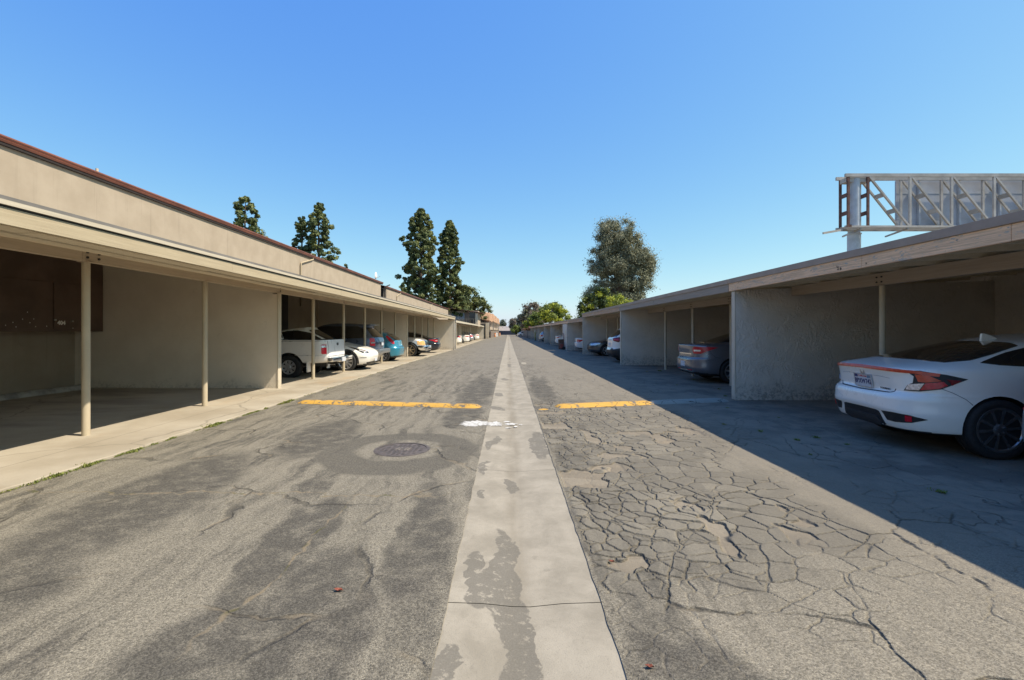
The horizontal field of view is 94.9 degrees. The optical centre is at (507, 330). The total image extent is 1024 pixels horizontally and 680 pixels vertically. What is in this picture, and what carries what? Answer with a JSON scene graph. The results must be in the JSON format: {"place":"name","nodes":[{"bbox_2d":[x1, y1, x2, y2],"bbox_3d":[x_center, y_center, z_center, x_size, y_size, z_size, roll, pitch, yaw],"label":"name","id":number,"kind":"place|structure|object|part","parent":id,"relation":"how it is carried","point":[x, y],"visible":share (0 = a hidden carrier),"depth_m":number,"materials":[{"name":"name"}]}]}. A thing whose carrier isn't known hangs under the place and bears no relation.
{"place":"outdoors","nodes":[
{"label":"outdoors","id":0,"kind":"place"},
{"bbox_2d":[0,339,483,491],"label":"concrete apron","id":1,"kind":"object","parent":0,"point":[40,436],"visible":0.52,"depth_m":7.91,"materials":[{"name":"beige concrete"}]},
{"bbox_2d":[0,384,80,400],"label":"wheel stop","id":2,"kind":"object","parent":1,"relation":"on","point":[22,394],"visible":0.9,"depth_m":10.34,"materials":[{"name":"concrete"}]},
{"bbox_2d":[0,194,455,435],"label":"carport","id":3,"kind":"object","parent":1,"relation":"on","point":[130,308],"visible":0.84,"depth_m":11.75,"materials":[{"name":"paint"}]},
{"bbox_2d":[281,333,351,377],"bbox_3d":[-7.978,0.631,15.300,5.290,1.706,1.838,0,0,0],"label":"pickup","id":4,"kind":"object","parent":1,"relation":"on","point":[295,357],"visible":0.38,"depth_m":14.42,"materials":[{"name":"white paint"}]},
{"bbox_2d":[281,327,377,370],"bbox_3d":[-7.389,0.675,17.850,4.761,1.618,2.180,0,0,0],"label":"sedan","id":5,"kind":"object","parent":1,"relation":"on","point":[363,356],"visible":0.38,"depth_m":17.13,"materials":[{"name":"white paint"}]},
{"bbox_2d":[281,330,320,338],"bbox_3d":[-7.770,0.231,17.093,2.602,0.490,0.278,0,0,0],"label":"side window","id":6,"kind":"structure","parent":5,"relation":"in","point":[298,334],"depth_m":17.09,"materials":[{"name":"black glass"}]},
{"bbox_2d":[316,323,389,360],"bbox_3d":[-7.768,0.582,20.350,4.906,1.809,1.884,0,0,0],"label":"suv","id":7,"kind":"object","parent":1,"relation":"on","point":[354,333],"visible":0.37,"depth_m":19.61,"materials":[{"name":"blue paint"}]},
{"bbox_3d":[-7.281,0.084,19.570,2.776,0.566,0.293,0,0,0],"label":"side window","id":8,"kind":"part","parent":7,"relation":"part of","materials":[{"name":"black glass"}]},
{"bbox_3d":[-5.754,0.074,20.350,0.470,0.424,1.374,0,0,0],"label":"rear window","id":9,"kind":"part","parent":7,"relation":"part of","materials":[{"name":"grey glass"}]},
{"bbox_2d":[378,329,403,361],"bbox_3d":[-7.250,0.691,23.050,4.140,1.624,1.760,0,0,0],"label":"hatchback","id":10,"kind":"object","parent":1,"relation":"on","point":[393,342],"visible":0.26,"depth_m":22.36,"materials":[{"name":"teal paint"}]},
{"bbox_3d":[-5.582,0.299,23.050,0.512,0.369,1.144,0,0,0],"label":"rear window","id":11,"kind":"part","parent":10,"relation":"part of","materials":[{"name":"grey glass"}]},
{"bbox_2d":[408,337,431,356],"bbox_3d":[-7.291,0.628,28.050,5.298,1.808,2.260,0,0,0],"label":"pickup","id":12,"kind":"object","parent":1,"relation":"on","point":[417,346],"visible":0.34,"depth_m":27.22,"materials":[{"name":"silver paint"}]},
{"bbox_2d":[408,332,440,350],"bbox_3d":[-7.292,0.814,33.000,5.023,1.497,2.225,0,0,0],"label":"sedan","id":13,"kind":"object","parent":1,"relation":"on","point":[434,343],"visible":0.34,"depth_m":32.28,"materials":[{"name":"black paint"}]},
{"bbox_3d":[-6.875,0.322,32.296,2.228,0.333,0.224,0,0,0],"label":"side window","id":14,"kind":"part","parent":13,"relation":"part of","materials":[{"name":"black glass"}]},
{"bbox_2d":[457,335,461,342],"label":"sedan","id":15,"kind":"object","parent":1,"relation":"on","point":[459,338],"visible":0.13,"depth_m":53.16,"materials":[{"name":"white paint"}]},
{"bbox_2d":[462,334,469,342],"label":"sedan","id":16,"kind":"object","parent":1,"relation":"on","point":[465,338],"visible":0.23,"depth_m":60.37,"materials":[{"name":"white paint"}]},
{"bbox_2d":[462,332,473,341],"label":"hatchback","id":17,"kind":"object","parent":1,"relation":"on","point":[471,336],"visible":0.28,"depth_m":68.87,"materials":[{"name":"silver paint"}]},
{"bbox_2d":[455,320,483,348],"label":"carport","id":18,"kind":"object","parent":1,"relation":"on","point":[461,327],"visible":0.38,"depth_m":70.95,"materials":[{"name":"beige paint"}]},
{"bbox_2d":[0,335,1023,679],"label":"asphalt lane","id":19,"kind":"structure","parent":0,"point":[738,545],"depth_m":3.35,"materials":[{"name":"grey asphalt"}]},
{"bbox_2d":[0,354,436,493],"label":"weeds","id":20,"kind":"object","parent":19,"relation":"on","point":[86,465],"visible":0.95,"depth_m":5.60,"materials":[{"name":"green plant"}]},
{"bbox_2d":[299,400,481,407],"bbox_3d":[-2.410,1.451,9.410,3.830,0.056,0.383,0,0,9],"label":"speed bump","id":21,"kind":"object","parent":19,"relation":"on","point":[403,404],"visible":1,"depth_m":9.28},
{"bbox_2d":[373,443,429,456],"bbox_3d":[-1.320,1.473,5.860,0.690,0.012,0.690,0,0,0],"label":"manhole cover","id":22,"kind":"object","parent":19,"relation":"on","point":[400,449],"visible":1,"depth_m":5.84,"materials":[{"name":"metal"}]},
{"bbox_2d":[460,420,488,426],"bbox_3d":[-0.526,1.476,7.492,0.499,0.001,0.553,0,0,0],"label":"paint spill","id":23,"kind":"object","parent":19,"relation":"on","point":[472,423],"visible":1,"depth_m":7.48,"materials":[{"name":"white paint"}]},
{"bbox_2d":[521,328,526,336],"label":"carport","id":24,"kind":"object","parent":19,"relation":"on","point":[523,330],"visible":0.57,"depth_m":150.00,"materials":[{"name":"paint"}]},
{"bbox_2d":[527,326,543,339],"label":"carport","id":25,"kind":"object","parent":19,"relation":"on","point":[533,329],"visible":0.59,"depth_m":101.00,"materials":[{"name":"paint"}]},
{"bbox_2d":[539,331,543,340],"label":"wagon","id":26,"kind":"object","parent":19,"relation":"on","point":[541,336],"visible":0.23,"depth_m":71.45,"materials":[{"name":"silver paint"}]},
{"bbox_2d":[535,324,562,340],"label":"carport","id":27,"kind":"object","parent":19,"relation":"on","point":[540,328],"visible":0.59,"depth_m":76.80,"materials":[{"name":"paint"}]},
{"bbox_2d":[555,335,562,343],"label":"sedan","id":28,"kind":"object","parent":19,"relation":"on","point":[557,338],"visible":0.09,"depth_m":49.49,"materials":[{"name":"white paint"}]},
{"bbox_2d":[558,339,562,348],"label":"bin","id":29,"kind":"object","parent":19,"relation":"on","point":[560,341],"visible":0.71,"depth_m":40.60,"materials":[{"name":"black plastic"}]},
{"bbox_2d":[543,320,581,349],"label":"carport","id":30,"kind":"object","parent":19,"relation":"on","point":[572,330],"visible":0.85,"depth_m":40.01,"materials":[{"name":"paint"}]},
{"bbox_2d":[568,317,581,322],"bbox_3d":[7.700,0.304,34.030,5.800,2.821,6.940,0,0,0],"label":"carport","id":31,"kind":"object","parent":19,"relation":"on","point":[575,320],"visible":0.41,"depth_m":33.53,"materials":[{"name":"paint"}]},
{"bbox_2d":[574,337,581,348],"bbox_3d":[7.580,0.832,36.000,4.920,1.497,2.225,0,0,0],"label":"sedan","id":32,"kind":"object","parent":19,"relation":"on","point":[578,343],"visible":0.12,"depth_m":35.28,"materials":[{"name":"white paint"}]},
{"bbox_2d":[587,339,608,355],"bbox_3d":[7.401,0.801,29.200,4.868,1.476,2.225,0,0,0],"label":"sedan","id":33,"kind":"object","parent":19,"relation":"on","point":[599,347],"visible":0.21,"depth_m":28.41,"materials":[{"name":"grey paint"}]},
{"bbox_2d":[555,400,653,407],"bbox_3d":[1.925,1.449,9.340,2.066,0.060,0.394,0,0,-13],"label":"speed bump","id":34,"kind":"object","parent":19,"relation":"on","point":[601,404],"visible":1,"depth_m":9.21},
{"bbox_2d":[606,328,619,360],"bbox_3d":[7.197,0.647,22.600,4.767,1.706,1.931,0,0,0],"label":"crossover","id":35,"kind":"object","parent":19,"relation":"on","point":[613,348],"visible":0.17,"depth_m":22.00,"materials":[{"name":"white paint"}]},
{"bbox_2d":[610,330,619,336],"bbox_3d":[5.182,0.135,22.600,0.468,0.374,1.249,0,0,0],"label":"rear window","id":36,"kind":"structure","parent":35,"relation":"in","point":[617,333],"depth_m":22.42,"materials":[{"name":"black glass"}]},
{"bbox_2d":[582,305,729,354],"bbox_3d":[7.700,0.153,25.465,5.800,3.019,10.270,0,0,0],"label":"carport","id":37,"kind":"object","parent":19,"relation":"on","point":[605,325],"visible":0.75,"depth_m":30.40,"materials":[{"name":"paint"}]},
{"bbox_2d":[650,398,728,403],"bbox_3d":[3.780,1.451,9.790,1.722,0.054,0.448,0,0,-13],"label":"speed bump","id":38,"kind":"object","parent":19,"relation":"on","point":[689,401],"visible":0.98,"depth_m":9.65},
{"bbox_2d":[677,333,729,383],"bbox_3d":[7.703,0.731,13.980,5.019,1.507,2.246,0,0,0],"label":"sedan","id":39,"kind":"object","parent":19,"relation":"on","point":[710,358],"visible":0.28,"depth_m":13.20,"materials":[{"name":"grey paint"}]},
{"bbox_3d":[6.360,0.199,13.980,1.037,0.328,1.248,0,0,0],"label":"rear window","id":40,"kind":"part","parent":39,"relation":"part of","materials":[{"name":"black glass"}]},
{"bbox_2d":[619,276,984,385],"bbox_3d":[7.700,0.137,15.290,5.800,2.986,10.160,0,0,0],"label":"carport","id":41,"kind":"object","parent":19,"relation":"on","point":[660,329],"visible":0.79,"depth_m":20.16,"materials":[{"name":"paint"}]},
{"bbox_2d":[728,210,1023,399],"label":"carport","id":42,"kind":"object","parent":19,"relation":"on","point":[811,328],"visible":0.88,"depth_m":10.04,"materials":[{"name":"paint"}]},
{"bbox_2d":[835,333,1023,459],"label":"coupe","id":43,"kind":"object","parent":19,"relation":"on","point":[968,393],"visible":1,"depth_m":5.57,"materials":[{"name":"white paint"}]},
{"bbox_3d":[5.746,0.265,6.285,1.002,0.259,1.372,0,0,6],"label":"rear window","id":44,"kind":"part","parent":43,"relation":"part of","materials":[{"name":"black glass"}]},
{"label":"side window","id":45,"kind":"part","parent":43,"relation":"part of","materials":[{"name":"black glass"}]},
{"bbox_2d":[1022,407,1023,440],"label":"sedan","id":46,"kind":"object","parent":19,"relation":"on","point":[1023,425],"visible":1,"depth_m":4.72,"materials":[{"name":"silver paint"}]},
{"bbox_2d":[0,0,1023,325],"label":"sky","id":47,"kind":"structure","parent":0,"point":[725,130],"materials":[{"name":"blue"}]},
{"bbox_2d":[448,334,601,606],"bbox_3d":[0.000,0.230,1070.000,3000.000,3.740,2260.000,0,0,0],"label":"ground","id":48,"kind":"structure","parent":0,"point":[522,606],"depth_m":2.65,"materials":[{"name":"grey concrete"}]},
{"bbox_2d":[0,134,383,394],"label":"apartment block","id":49,"kind":"structure","parent":48,"relation":"on","point":[29,361],"depth_m":12.46,"materials":[{"name":"paint"}]},
{"bbox_2d":[233,195,267,236],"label":"pine tree","id":50,"kind":"object","parent":48,"relation":"on","point":[243,220],"visible":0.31,"depth_m":51.53,"materials":[{"name":"green plant"}]},
{"bbox_2d":[291,216,311,251],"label":"pine tree","id":51,"kind":"object","parent":48,"relation":"on","point":[297,239],"visible":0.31,"depth_m":56.60,"materials":[{"name":"green plant"}]},
{"bbox_2d":[304,202,340,262],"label":"pine tree","id":52,"kind":"object","parent":48,"relation":"on","point":[313,222],"visible":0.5,"depth_m":55.40,"materials":[{"name":"green plant"}]},
{"bbox_2d":[399,282,406,292],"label":"pine tree","id":53,"kind":"object","parent":48,"relation":"on","point":[401,286],"visible":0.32,"depth_m":79.77,"materials":[{"name":"green plant"}]},
{"bbox_2d":[381,284,448,319],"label":"apartment block","id":54,"kind":"structure","parent":48,"relation":"on","point":[387,291],"depth_m":52.63,"materials":[{"name":"paint"}]},
{"bbox_2d":[395,208,442,304],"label":"pine tree","id":55,"kind":"object","parent":48,"relation":"on","point":[421,233],"visible":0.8,"depth_m":90.66,"materials":[{"name":"green plant"}]},
{"bbox_2d":[434,220,473,319],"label":"pine tree","id":56,"kind":"object","parent":48,"relation":"on","point":[448,238],"visible":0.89,"depth_m":96.72,"materials":[{"name":"green plant"}]},
{"bbox_2d":[445,307,484,326],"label":"balcony house","id":57,"kind":"structure","parent":48,"relation":"on","point":[472,317],"depth_m":95.42,"materials":[{"name":"white paint"}]},
{"bbox_2d":[451,313,463,319],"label":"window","id":58,"kind":"structure","parent":57,"relation":"in","point":[461,318],"depth_m":95.42,"materials":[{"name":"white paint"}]},
{"bbox_2d":[469,312,474,322],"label":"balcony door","id":59,"kind":"structure","parent":57,"relation":"in","point":[471,314],"depth_m":95.42,"materials":[{"name":"grey glass"}]},
{"bbox_2d":[452,284,492,319],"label":"pine tree","id":60,"kind":"object","parent":48,"relation":"on","point":[477,301],"visible":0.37,"depth_m":110.82,"materials":[{"name":"green plant"}]},
{"bbox_2d":[480,319,490,338],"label":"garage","id":61,"kind":"structure","parent":48,"relation":"on","point":[485,323],"depth_m":104.30,"materials":[{"name":"paint"}]},
{"bbox_2d":[481,312,492,337],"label":"terrace house","id":62,"kind":"structure","parent":48,"relation":"on","point":[489,316],"depth_m":120.52,"materials":[{"name":"paint"}]},
{"bbox_2d":[490,314,495,330],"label":"terrace house","id":63,"kind":"structure","parent":48,"relation":"on","point":[494,322],"depth_m":153.14,"materials":[{"name":"beige paint"}]},
{"bbox_2d":[490,331,498,337],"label":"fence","id":64,"kind":"object","parent":48,"relation":"on","point":[492,333],"visible":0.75,"depth_m":134.08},
{"bbox_2d":[499,319,506,325],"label":"broadleaf tree","id":65,"kind":"object","parent":48,"relation":"on","point":[502,322],"visible":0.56,"depth_m":418.57,"materials":[{"name":"green plant"}]},
{"bbox_2d":[499,326,508,330],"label":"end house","id":66,"kind":"structure","parent":48,"relation":"on","point":[503,328],"depth_m":249.56,"materials":[{"name":"white paint"}]},
{"bbox_2d":[499,331,515,334],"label":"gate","id":67,"kind":"structure","parent":48,"relation":"on","point":[505,333],"depth_m":225.00,"materials":[{"name":"grey metal"}]},
{"bbox_2d":[507,318,515,328],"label":"broadleaf tree","id":68,"kind":"object","parent":48,"relation":"on","point":[511,323],"visible":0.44,"depth_m":238.98,"materials":[{"name":"green plant"}]},
{"bbox_2d":[509,324,523,335],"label":"shrub","id":69,"kind":"object","parent":48,"relation":"on","point":[514,329],"visible":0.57,"depth_m":178.77,"materials":[{"name":"green plant"}]},
{"bbox_2d":[429,335,626,679],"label":"concrete gutter","id":70,"kind":"object","parent":48,"relation":"on","point":[520,544],"visible":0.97,"depth_m":2.85,"materials":[{"name":"grey concrete"}]},
{"bbox_2d":[487,421,502,425],"bbox_3d":[-0.222,1.484,7.498,0.316,0.001,0.401,0,0,-26],"label":"paint spill","id":71,"kind":"object","parent":70,"relation":"on","point":[496,423],"visible":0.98,"depth_m":7.52,"materials":[{"name":"white paint"}]},
{"bbox_2d":[515,302,544,328],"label":"broadleaf tree","id":72,"kind":"object","parent":48,"relation":"on","point":[526,312],"visible":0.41,"depth_m":148.69,"materials":[{"name":"green plant"}]},
{"bbox_2d":[522,301,572,329],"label":"broadleaf tree","id":73,"kind":"object","parent":48,"relation":"on","point":[544,314],"visible":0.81,"depth_m":110.99,"materials":[{"name":"green plant"}]},
{"bbox_2d":[574,285,614,318],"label":"broadleaf tree","id":74,"kind":"object","parent":48,"relation":"on","point":[600,298],"visible":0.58,"depth_m":61.53,"materials":[{"name":"green plant"}]},
{"bbox_2d":[605,293,632,307],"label":"shrub","id":75,"kind":"object","parent":48,"relation":"on","point":[618,299],"visible":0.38,"depth_m":57.31,"materials":[{"name":"green plant"}]},
{"bbox_2d":[578,213,662,307],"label":"broadleaf tree","id":76,"kind":"object","parent":48,"relation":"on","point":[624,258],"visible":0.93,"depth_m":82.17,"materials":[{"name":"green plant"}]},
{"bbox_2d":[822,173,1023,250],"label":"billboard","id":77,"kind":"object","parent":48,"relation":"on","point":[930,201],"visible":0.83,"depth_m":38.82,"materials":[{"name":"metal"}]}
]}

